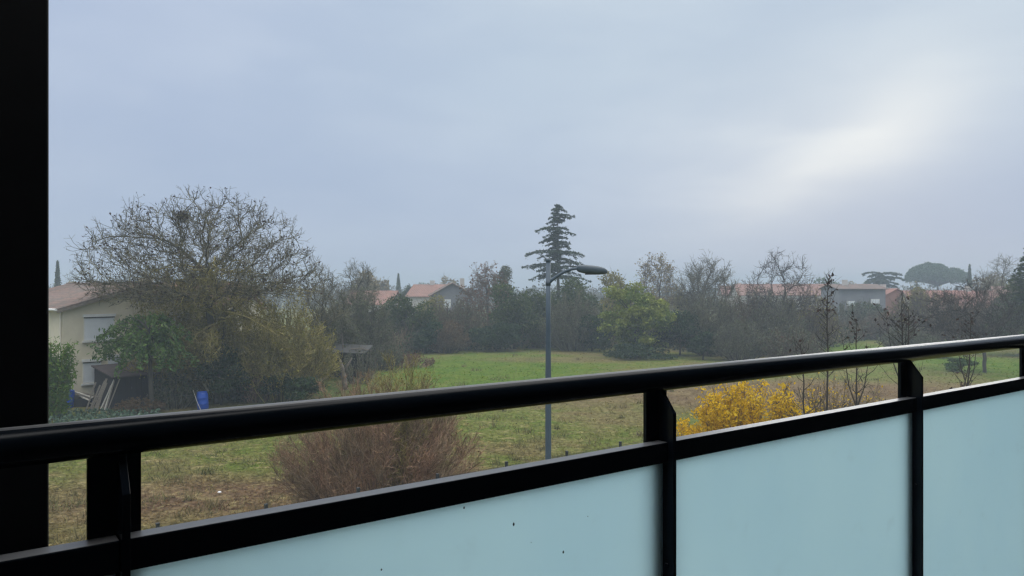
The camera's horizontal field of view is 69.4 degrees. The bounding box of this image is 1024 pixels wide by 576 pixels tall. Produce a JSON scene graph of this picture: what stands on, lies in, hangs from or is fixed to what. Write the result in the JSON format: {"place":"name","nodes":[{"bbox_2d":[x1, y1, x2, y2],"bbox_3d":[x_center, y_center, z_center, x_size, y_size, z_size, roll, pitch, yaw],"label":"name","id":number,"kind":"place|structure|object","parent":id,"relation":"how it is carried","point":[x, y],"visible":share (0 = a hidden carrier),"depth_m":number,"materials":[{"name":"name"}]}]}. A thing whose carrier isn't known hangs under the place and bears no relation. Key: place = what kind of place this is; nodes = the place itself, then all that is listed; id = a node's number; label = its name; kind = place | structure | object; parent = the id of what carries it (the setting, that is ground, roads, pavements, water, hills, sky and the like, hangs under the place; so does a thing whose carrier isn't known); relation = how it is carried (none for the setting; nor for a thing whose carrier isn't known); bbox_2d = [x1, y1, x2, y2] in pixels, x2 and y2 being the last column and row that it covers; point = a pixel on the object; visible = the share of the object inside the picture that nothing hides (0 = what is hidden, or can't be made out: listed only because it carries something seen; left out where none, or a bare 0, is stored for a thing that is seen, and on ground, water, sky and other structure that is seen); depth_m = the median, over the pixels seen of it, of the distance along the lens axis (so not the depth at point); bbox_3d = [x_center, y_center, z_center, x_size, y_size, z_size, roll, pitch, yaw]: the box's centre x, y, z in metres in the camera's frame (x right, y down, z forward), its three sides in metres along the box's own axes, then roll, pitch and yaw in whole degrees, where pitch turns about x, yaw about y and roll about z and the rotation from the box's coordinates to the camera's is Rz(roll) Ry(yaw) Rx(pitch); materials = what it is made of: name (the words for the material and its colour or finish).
{"place":"outdoors","nodes":[
{"label":"outdoors","id":0,"kind":"place"},
{"bbox_2d":[0,0,48,554],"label":"facade pillar","id":1,"kind":"structure","parent":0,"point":[24,239],"depth_m":1.18,"materials":[{"name":"metal"}]},
{"bbox_2d":[49,407,160,422],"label":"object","id":2,"kind":"object","parent":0,"point":[88,416],"visible":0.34,"depth_m":36.22,"materials":[{"name":"plant"}]},
{"bbox_2d":[170,283,266,342],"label":"pink roofed house","id":3,"kind":"structure","parent":0,"point":[244,306],"depth_m":61.89,"materials":[{"name":"tile"}]},
{"bbox_2d":[405,280,445,317],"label":"orange roofed house","id":4,"kind":"structure","parent":0,"point":[416,291],"depth_m":125.78,"materials":[{"name":"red tile"}]},
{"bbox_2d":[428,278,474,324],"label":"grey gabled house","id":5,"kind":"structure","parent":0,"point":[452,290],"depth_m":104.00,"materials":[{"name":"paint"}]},
{"bbox_2d":[0,334,1023,575],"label":"balcony railing","id":6,"kind":"object","parent":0,"point":[912,479],"visible":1,"depth_m":1.87,"materials":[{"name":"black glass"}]},
{"bbox_2d":[49,293,1018,545],"bbox_3d":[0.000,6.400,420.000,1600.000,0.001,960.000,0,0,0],"label":"ground","id":7,"kind":"structure","parent":0,"point":[522,352],"depth_m":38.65,"materials":[{"name":"plant"}]},
{"bbox_2d":[54,260,60,286],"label":"cypress tree","id":8,"kind":"object","parent":7,"relation":"on","point":[57,281],"visible":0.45,"depth_m":119.83,"materials":[{"name":"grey plant"}]},
{"bbox_2d":[49,336,78,420],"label":"bamboo clump","id":9,"kind":"object","parent":7,"relation":"on","point":[60,380],"visible":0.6,"depth_m":35.76,"materials":[{"name":"plant"}]},
{"bbox_2d":[66,389,74,407],"bbox_3d":[-23.742,5.929,39.600,0.592,0.945,0.586,5,0,0],"label":"blue barrel","id":10,"kind":"object","parent":7,"relation":"on","point":[72,395],"visible":0.41,"depth_m":39.51,"materials":[{"name":"plastic"}]},
{"bbox_2d":[73,397,93,406],"bbox_3d":[-23.274,6.170,40.100,1.000,0.420,0.800,0,0,-10],"label":"wooden crate","id":11,"kind":"object","parent":7,"relation":"on","point":[80,402],"visible":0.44,"depth_m":39.72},
{"bbox_2d":[91,362,160,409],"bbox_3d":[-21.084,5.310,40.419,2.770,2.180,2.520,0,0,39],"label":"lean to shed","id":12,"kind":"object","parent":7,"relation":"on","point":[130,385],"visible":0.6,"depth_m":39.71,"materials":[{"name":"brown wood"}]},
{"bbox_2d":[49,278,216,398],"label":"cream house","id":13,"kind":"structure","parent":7,"relation":"on","point":[83,320],"depth_m":40.60,"materials":[{"name":"paint"}]},
{"bbox_2d":[81,358,102,385],"bbox_3d":[-23.031,4.595,40.612,0.160,1.410,1.110,0,0,39],"label":"window","id":14,"kind":"structure","parent":13,"relation":"in","point":[87,369],"depth_m":40.49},
{"bbox_2d":[82,314,115,342],"bbox_3d":[-22.795,2.210,40.903,0.160,1.540,1.760,0,0,39],"label":"window","id":15,"kind":"structure","parent":13,"relation":"in","point":[96,321],"depth_m":40.81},
{"bbox_2d":[111,396,166,414],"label":"dry bramble","id":16,"kind":"object","parent":7,"relation":"on","point":[131,405],"visible":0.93,"depth_m":37.50,"materials":[{"name":"brown plant"}]},
{"bbox_2d":[86,311,198,407],"bbox_3d":[-18.945,3.779,38.158,5.457,5.254,4.225,0,0,14],"label":"persimmon tree","id":17,"kind":"object","parent":7,"relation":"on","point":[135,339],"visible":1,"depth_m":37.52,"materials":[{"name":"green plant"}]},
{"bbox_2d":[122,279,211,402],"bbox_3d":[-19.146,2.955,41.670,6.218,6.926,4.896,0,0,0],"label":"bare garden shrub","id":18,"kind":"object","parent":7,"relation":"on","point":[181,372],"visible":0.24,"depth_m":40.61,"materials":[{"name":"plant"}]},
{"bbox_2d":[146,364,200,409],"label":"grey bramble","id":19,"kind":"object","parent":7,"relation":"on","point":[160,385],"visible":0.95,"depth_m":39.16,"materials":[{"name":"plant"}]},
{"bbox_2d":[64,184,326,403],"bbox_3d":[-17.191,0.331,40.942,14.168,12.196,11.208,0,0,0],"label":"walnut tree","id":20,"kind":"object","parent":7,"relation":"on","point":[209,285],"visible":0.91,"depth_m":40.00,"materials":[{"name":"brown plant"}]},
{"bbox_2d":[166,206,193,223],"bbox_3d":[-18.088,-3.961,40.367,1.394,1.083,1.096,0,0,-41],"label":"bird nest","id":21,"kind":"object","parent":20,"relation":"on","point":[184,216],"visible":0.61,"depth_m":40.27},
{"bbox_2d":[196,391,208,409],"bbox_3d":[-16.313,5.929,39.000,0.592,0.945,0.586,-4,0,0],"label":"blue barrel","id":22,"kind":"object","parent":7,"relation":"on","point":[202,399],"visible":0.97,"depth_m":38.77,"materials":[{"name":"plastic"}]},
{"bbox_2d":[154,309,270,399],"bbox_3d":[-16.979,3.572,43.532,7.581,5.706,7.010,0,0,-36],"label":"mossy tangle shrub","id":23,"kind":"object","parent":7,"relation":"on","point":[203,388],"visible":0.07,"depth_m":42.15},
{"bbox_2d":[187,338,254,404],"bbox_3d":[-15.700,4.439,40.571,3.404,3.961,3.297,0,0,0],"label":"ivy bush","id":24,"kind":"object","parent":7,"relation":"on","point":[229,382],"visible":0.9,"depth_m":39.99,"materials":[{"name":"green plant"}]},
{"bbox_2d":[225,292,345,402],"bbox_3d":[-13.170,3.245,42.645,7.440,6.351,6.460,0,0,0],"label":"olive brown shrub","id":25,"kind":"object","parent":7,"relation":"on","point":[291,360],"visible":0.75,"depth_m":41.35,"materials":[{"name":"plant"}]},
{"bbox_2d":[254,372,325,400],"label":"shadowy bush","id":26,"kind":"object","parent":7,"relation":"on","point":[300,387],"visible":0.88,"depth_m":40.23,"materials":[{"name":"green plant"}]},
{"bbox_2d":[292,260,355,378],"bbox_3d":[-12.740,2.178,49.950,4.279,8.485,3.854,0,0,0],"label":"bare tree","id":27,"kind":"object","parent":7,"relation":"on","point":[322,312],"visible":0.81,"depth_m":49.79,"materials":[{"name":"brown plant"}]},
{"bbox_2d":[307,302,365,361],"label":"dull feathery tree","id":28,"kind":"object","parent":7,"relation":"on","point":[348,339],"visible":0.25,"depth_m":53.61,"materials":[{"name":"plant"}]},
{"bbox_2d":[339,358,351,387],"bbox_3d":[-10.462,5.401,46.484,0.818,2.031,0.391,0,0,21],"label":"pale stump","id":29,"kind":"object","parent":7,"relation":"on","point":[343,373],"visible":0.78,"depth_m":46.42,"materials":[{"name":"wood"}]},
{"bbox_2d":[325,344,372,378],"bbox_3d":[-11.540,5.200,52.100,3.000,2.400,2.200,0,0,4],"label":"weathered hut","id":30,"kind":"object","parent":7,"relation":"on","point":[347,349],"visible":0.3,"depth_m":52.95,"materials":[{"name":"grey wood"}]},
{"bbox_2d":[335,257,379,304],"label":"thin bare tree","id":31,"kind":"object","parent":7,"relation":"on","point":[367,271],"visible":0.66,"depth_m":63.95,"materials":[{"name":"grey plant"}]},
{"bbox_2d":[338,348,379,383],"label":"bush","id":32,"kind":"object","parent":7,"relation":"on","point":[359,363],"visible":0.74,"depth_m":49.47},
{"bbox_2d":[317,281,401,356],"bbox_3d":[-12.744,2.925,59.988,7.279,7.007,5.842,0,0,-20],"label":"grey feathery tree","id":33,"kind":"object","parent":7,"relation":"on","point":[365,316],"visible":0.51,"depth_m":59.56,"materials":[{"name":"plant"}]},
{"bbox_2d":[349,264,387,293],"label":"distant tree","id":34,"kind":"object","parent":7,"relation":"on","point":[372,285],"visible":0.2,"depth_m":134.31,"materials":[{"name":"grey plant"}]},
{"bbox_2d":[346,290,402,332],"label":"red roofed bungalow","id":35,"kind":"object","parent":7,"relation":"on","point":[384,295],"visible":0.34,"depth_m":103.56,"materials":[{"name":"tile"}]},
{"bbox_2d":[263,368,491,501],"bbox_3d":[-3.809,4.284,20.623,6.514,4.256,5.330,0,0,0],"label":"red twig shrub","id":36,"kind":"object","parent":7,"relation":"on","point":[359,469],"visible":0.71,"depth_m":19.74,"materials":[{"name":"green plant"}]},
{"bbox_2d":[368,342,403,370],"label":"grey scrub","id":37,"kind":"object","parent":7,"relation":"on","point":[380,360],"visible":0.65,"depth_m":57.44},
{"bbox_2d":[378,278,396,290],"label":"distant tree","id":38,"kind":"object","parent":7,"relation":"on","point":[383,286],"visible":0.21,"depth_m":149.37,"materials":[{"name":"grey plant"}]},
{"bbox_2d":[337,350,466,487],"bbox_3d":[-3.200,4.045,21.430,3.700,4.728,3.551,0,0,-32],"label":"olive twig shrub","id":39,"kind":"object","parent":7,"relation":"on","point":[423,379],"visible":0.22,"depth_m":21.07,"materials":[{"name":"plant"}]},
{"bbox_2d":[371,350,435,368],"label":"reddish bramble","id":40,"kind":"object","parent":7,"relation":"on","point":[408,358],"visible":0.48,"depth_m":59.72,"materials":[{"name":"brown plant"}]},
{"bbox_2d":[376,293,441,350],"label":"dome evergreen","id":41,"kind":"object","parent":7,"relation":"on","point":[400,310],"visible":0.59,"depth_m":73.63,"materials":[{"name":"green plant"}]},
{"bbox_2d":[406,319,444,352],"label":"dark evergreen","id":42,"kind":"object","parent":7,"relation":"on","point":[427,332],"visible":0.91,"depth_m":71.49,"materials":[{"name":"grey plant"}]},
{"bbox_2d":[416,288,449,319],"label":"olive garden tree","id":43,"kind":"object","parent":7,"relation":"on","point":[432,300],"visible":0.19,"depth_m":95.93,"materials":[{"name":"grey plant"}]},
{"bbox_2d":[424,318,473,353],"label":"brown low shrub","id":44,"kind":"object","parent":7,"relation":"on","point":[451,336],"visible":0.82,"depth_m":72.26,"materials":[{"name":"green plant"}]},
{"bbox_2d":[440,275,459,285],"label":"distant tree","id":45,"kind":"object","parent":7,"relation":"on","point":[445,281],"visible":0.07,"depth_m":169.94,"materials":[{"name":"grey plant"}]},
{"bbox_2d":[426,295,487,349],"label":"brown hedge tree","id":46,"kind":"object","parent":7,"relation":"on","point":[464,321],"visible":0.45,"depth_m":76.46,"materials":[{"name":"plant"}]},
{"bbox_2d":[455,262,513,325],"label":"russet tree","id":47,"kind":"object","parent":7,"relation":"on","point":[483,304],"visible":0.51,"depth_m":83.50,"materials":[{"name":"brown plant"}]},
{"bbox_2d":[464,322,522,350],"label":"shadowy evergreen","id":48,"kind":"object","parent":7,"relation":"on","point":[505,332],"visible":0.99,"depth_m":73.81,"materials":[{"name":"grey plant"}]},
{"bbox_2d":[493,264,513,298],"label":"narrow grey tree","id":49,"kind":"object","parent":7,"relation":"on","point":[506,274],"visible":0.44,"depth_m":99.87,"materials":[{"name":"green plant"}]},
{"bbox_2d":[155,400,868,527],"bbox_3d":[1.515,5.487,20.752,33.844,1.825,0.068,0,0,-37],"label":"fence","id":50,"kind":"object","parent":7,"relation":"on","point":[358,488],"visible":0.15,"depth_m":19.46,"materials":[{"name":"metal"}]},
{"bbox_2d":[483,280,545,348],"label":"ivy clad tree","id":51,"kind":"object","parent":7,"relation":"on","point":[505,311],"visible":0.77,"depth_m":76.93,"materials":[{"name":"green plant"}]},
{"bbox_2d":[49,280,1006,311],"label":"woods","id":52,"kind":"object","parent":7,"relation":"on","point":[597,294],"visible":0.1,"depth_m":220.84,"materials":[{"name":"plant"}]},
{"bbox_2d":[516,286,552,347],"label":"tree","id":53,"kind":"object","parent":7,"relation":"on","point":[539,300],"visible":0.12,"depth_m":80.03,"materials":[{"name":"green plant"}]},
{"bbox_2d":[521,204,591,297],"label":"cedar tree","id":54,"kind":"object","parent":7,"relation":"on","point":[555,251],"visible":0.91,"depth_m":94.64,"materials":[{"name":"green plant"}]},
{"bbox_2d":[521,272,607,343],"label":"spreading evergreen","id":55,"kind":"object","parent":7,"relation":"on","point":[570,292],"visible":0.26,"depth_m":81.44,"materials":[{"name":"green plant"}]},
{"bbox_2d":[534,289,603,350],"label":"grey hedge shrub","id":56,"kind":"object","parent":7,"relation":"on","point":[565,330],"visible":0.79,"depth_m":75.03,"materials":[{"name":"plant"}]},
{"bbox_2d":[545,258,607,459],"bbox_3d":[1.283,2.897,15.000,1.315,7.006,0.270,0,0,0],"label":"street lamp","id":57,"kind":"object","parent":7,"relation":"on","point":[591,270],"visible":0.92,"depth_m":14.95,"materials":[{"name":"metal"}]},
{"bbox_2d":[576,311,614,351],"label":"holly bush","id":58,"kind":"object","parent":7,"relation":"on","point":[598,343],"visible":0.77,"depth_m":73.94,"materials":[{"name":"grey plant"}]},
{"bbox_2d":[596,267,633,319],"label":"round topped tree","id":59,"kind":"object","parent":7,"relation":"on","point":[610,281],"visible":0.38,"depth_m":91.42,"materials":[{"name":"green plant"}]},
{"bbox_2d":[592,275,677,351],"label":"yellow green tree","id":60,"kind":"object","parent":7,"relation":"on","point":[638,320],"visible":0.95,"depth_m":68.16,"materials":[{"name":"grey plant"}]},
{"bbox_2d":[603,343,677,359],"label":"ivy bush","id":61,"kind":"object","parent":7,"relation":"on","point":[631,350],"visible":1,"depth_m":65.85,"materials":[{"name":"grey plant"}]},
{"bbox_2d":[635,252,681,310],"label":"tan birch","id":62,"kind":"object","parent":7,"relation":"on","point":[661,271],"visible":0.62,"depth_m":97.58,"materials":[{"name":"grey plant"}]},
{"bbox_2d":[371,320,964,358],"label":"undergrowth","id":63,"kind":"object","parent":7,"relation":"on","point":[677,348],"visible":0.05,"depth_m":77.95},
{"bbox_2d":[648,307,704,355],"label":"green undershrub","id":64,"kind":"object","parent":7,"relation":"on","point":[682,322],"visible":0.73,"depth_m":68.93,"materials":[{"name":"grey plant"}]},
{"bbox_2d":[368,306,990,354],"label":"brushwood","id":65,"kind":"object","parent":7,"relation":"on","point":[527,342],"visible":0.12,"depth_m":78.10,"materials":[{"name":"plant"}]},
{"bbox_2d":[687,329,717,359],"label":"dark yew bush","id":66,"kind":"object","parent":7,"relation":"on","point":[701,343],"visible":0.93,"depth_m":65.53,"materials":[{"name":"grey plant"}]},
{"bbox_2d":[667,249,743,315],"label":"twiggy bare tree","id":67,"kind":"object","parent":7,"relation":"on","point":[698,283],"visible":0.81,"depth_m":77.51,"materials":[{"name":"brown plant"}]},
{"bbox_2d":[676,288,745,356],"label":"leafless shrub","id":68,"kind":"object","parent":7,"relation":"on","point":[706,320],"visible":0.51,"depth_m":69.08,"materials":[{"name":"plant"}]},
{"bbox_2d":[708,318,773,360],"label":"leafless shrub","id":69,"kind":"object","parent":7,"relation":"on","point":[743,341],"visible":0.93,"depth_m":64.34,"materials":[{"name":"plant"}]},
{"bbox_2d":[709,283,776,352],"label":"leafless shrub","id":70,"kind":"object","parent":7,"relation":"on","point":[742,308],"visible":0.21,"depth_m":71.06,"materials":[{"name":"plant"}]},
{"bbox_2d":[676,376,822,435],"bbox_3d":[7.656,4.478,23.443,5.383,3.870,4.739,0,0,0],"label":"yellow leaved shrub","id":71,"kind":"object","parent":7,"relation":"on","point":[716,418],"visible":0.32,"depth_m":23.11,"materials":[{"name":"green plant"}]},
{"bbox_2d":[718,283,808,317],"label":"garden hedge tree","id":72,"kind":"object","parent":7,"relation":"on","point":[768,293],"visible":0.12,"depth_m":110.91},
{"bbox_2d":[744,293,811,355],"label":"leafless shrub","id":73,"kind":"object","parent":7,"relation":"on","point":[766,324],"visible":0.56,"depth_m":69.36,"materials":[{"name":"plant"}]},
{"bbox_2d":[740,246,821,322],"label":"forked bare tree","id":74,"kind":"object","parent":7,"relation":"on","point":[802,302],"visible":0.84,"depth_m":71.45,"materials":[{"name":"brown plant"}]},
{"bbox_2d":[749,325,826,357],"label":"leafless shrub","id":75,"kind":"object","parent":7,"relation":"on","point":[782,346],"visible":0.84,"depth_m":63.08,"materials":[{"name":"plant"}]},
{"bbox_2d":[781,330,824,416],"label":"sapling","id":76,"kind":"object","parent":7,"relation":"on","point":[804,388],"visible":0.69,"depth_m":21.99,"materials":[{"name":"brown plant"}]},
{"bbox_2d":[782,284,843,350],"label":"leafless shrub","id":77,"kind":"object","parent":7,"relation":"on","point":[814,325],"visible":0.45,"depth_m":73.11,"materials":[{"name":"plant"}]},
{"bbox_2d":[763,371,883,414],"bbox_3d":[11.526,4.583,26.384,5.921,3.662,4.987,0,0,0],"label":"brown twig shrub","id":78,"kind":"object","parent":7,"relation":"on","point":[834,404],"visible":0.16,"depth_m":26.80,"materials":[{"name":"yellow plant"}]},
{"bbox_2d":[808,270,840,410],"bbox_3d":[10.186,2.870,23.937,1.226,7.066,0.976,0,0,11],"label":"sapling","id":79,"kind":"object","parent":7,"relation":"on","point":[827,303],"visible":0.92,"depth_m":23.99,"materials":[{"name":"brown plant"}]},
{"bbox_2d":[813,271,838,283],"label":"distant tree","id":80,"kind":"object","parent":7,"relation":"on","point":[819,280],"visible":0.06,"depth_m":175.06,"materials":[{"name":"grey plant"}]},
{"bbox_2d":[819,300,881,337],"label":"leafless shrub","id":81,"kind":"object","parent":7,"relation":"on","point":[856,311],"visible":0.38,"depth_m":95.26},
{"bbox_2d":[820,280,887,317],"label":"dark slate house","id":82,"kind":"structure","parent":7,"relation":"on","point":[851,293],"depth_m":114.41,"materials":[{"name":"paint"}]},
{"bbox_2d":[827,305,881,405],"bbox_3d":[10.632,3.400,23.010,1.640,6.009,1.081,0,0,34],"label":"sapling","id":83,"kind":"object","parent":7,"relation":"on","point":[855,338],"visible":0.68,"depth_m":22.98,"materials":[{"name":"brown plant"}]},
{"bbox_2d":[844,298,888,317],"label":"green garden tree","id":84,"kind":"object","parent":7,"relation":"on","point":[869,306],"visible":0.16,"depth_m":102.82,"materials":[{"name":"grey plant"}]},
{"bbox_2d":[852,310,911,339],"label":"leafless shrub","id":85,"kind":"object","parent":7,"relation":"on","point":[877,328],"visible":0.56,"depth_m":91.11,"materials":[{"name":"brown plant"}]},
{"bbox_2d":[861,271,905,288],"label":"flat topped cedar","id":86,"kind":"object","parent":7,"relation":"on","point":[880,278],"visible":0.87,"depth_m":164.25,"materials":[{"name":"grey plant"}]},
{"bbox_2d":[880,284,901,322],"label":"salmon house","id":87,"kind":"structure","parent":7,"relation":"on","point":[892,294],"depth_m":115.81,"materials":[{"name":"pink tile"}]},
{"bbox_2d":[873,291,937,383],"bbox_3d":[13.195,3.245,24.884,2.398,6.311,1.412,0,0,0],"label":"sapling","id":88,"kind":"object","parent":7,"relation":"on","point":[898,326],"visible":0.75,"depth_m":24.98,"materials":[{"name":"brown plant"}]},
{"bbox_2d":[874,325,940,346],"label":"leafless shrub","id":89,"kind":"object","parent":7,"relation":"on","point":[918,339],"visible":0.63,"depth_m":75.30,"materials":[{"name":"plant"}]},
{"bbox_2d":[896,290,922,369],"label":"sapling","id":90,"kind":"object","parent":7,"relation":"on","point":[913,332],"visible":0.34,"depth_m":26.01,"materials":[{"name":"brown plant"}]},
{"bbox_2d":[907,286,930,313],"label":"yellowish bush","id":91,"kind":"object","parent":7,"relation":"on","point":[918,289],"visible":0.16,"depth_m":100.19,"materials":[{"name":"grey plant"}]},
{"bbox_2d":[884,281,957,341],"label":"leafless shrub","id":92,"kind":"object","parent":7,"relation":"on","point":[917,302],"visible":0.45,"depth_m":89.38,"materials":[{"name":"plant"}]},
{"bbox_2d":[904,261,967,289],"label":"umbrella pine","id":93,"kind":"object","parent":7,"relation":"on","point":[936,274],"visible":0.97,"depth_m":201.12,"materials":[{"name":"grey plant"}]},
{"bbox_2d":[921,290,993,341],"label":"leafless shrub","id":94,"kind":"object","parent":7,"relation":"on","point":[957,325],"visible":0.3,"depth_m":83.64,"materials":[{"name":"brown plant"}]},
{"bbox_2d":[944,357,980,370],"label":"round green bush","id":95,"kind":"object","parent":7,"relation":"on","point":[953,365],"visible":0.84,"depth_m":56.74,"materials":[{"name":"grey plant"}]},
{"bbox_2d":[949,353,979,388],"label":"sapling","id":96,"kind":"object","parent":7,"relation":"on","point":[962,385],"visible":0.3,"depth_m":23.00,"materials":[{"name":"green plant"}]},
{"bbox_2d":[941,309,992,385],"bbox_3d":[16.677,3.561,27.016,1.741,5.680,1.253,0,0,31],"label":"sapling","id":97,"kind":"object","parent":7,"relation":"on","point":[970,332],"visible":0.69,"depth_m":27.03,"materials":[{"name":"brown plant"}]},
{"bbox_2d":[913,273,1023,372],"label":"leaning bare tree","id":98,"kind":"object","parent":7,"relation":"on","point":[997,325],"visible":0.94,"depth_m":55.77,"materials":[{"name":"brown plant"}]},
{"bbox_2d":[966,264,972,290],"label":"cypress tree","id":99,"kind":"object","parent":7,"relation":"on","point":[969,274],"visible":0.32,"depth_m":149.82,"materials":[{"name":"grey plant"}]},
{"bbox_2d":[966,272,1002,289],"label":"distant tree","id":100,"kind":"object","parent":7,"relation":"on","point":[996,280],"visible":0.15,"depth_m":158.40,"materials":[{"name":"grey plant"}]},
{"bbox_2d":[975,255,1023,328],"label":"fine bare tree","id":101,"kind":"object","parent":7,"relation":"on","point":[1000,281],"visible":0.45,"depth_m":78.00,"materials":[{"name":"brown plant"}]},
{"bbox_2d":[977,248,1023,337],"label":"dark conifer","id":102,"kind":"object","parent":7,"relation":"on","point":[1017,296],"visible":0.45,"depth_m":69.91,"materials":[{"name":"green plant"}]},
{"bbox_2d":[49,0,1023,292],"label":"sky","id":103,"kind":"structure","parent":0,"point":[421,141],"materials":[{"name":"grey"}]},
{"bbox_2d":[731,281,823,315],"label":"long red roofed house","id":104,"kind":"structure","parent":0,"point":[774,290],"depth_m":148.71,"materials":[{"name":"tile"}]},
{"bbox_2d":[898,286,1000,317],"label":"brick tiled house","id":105,"kind":"structure","parent":0,"point":[969,291],"depth_m":112.10,"materials":[{"name":"pink tile"}]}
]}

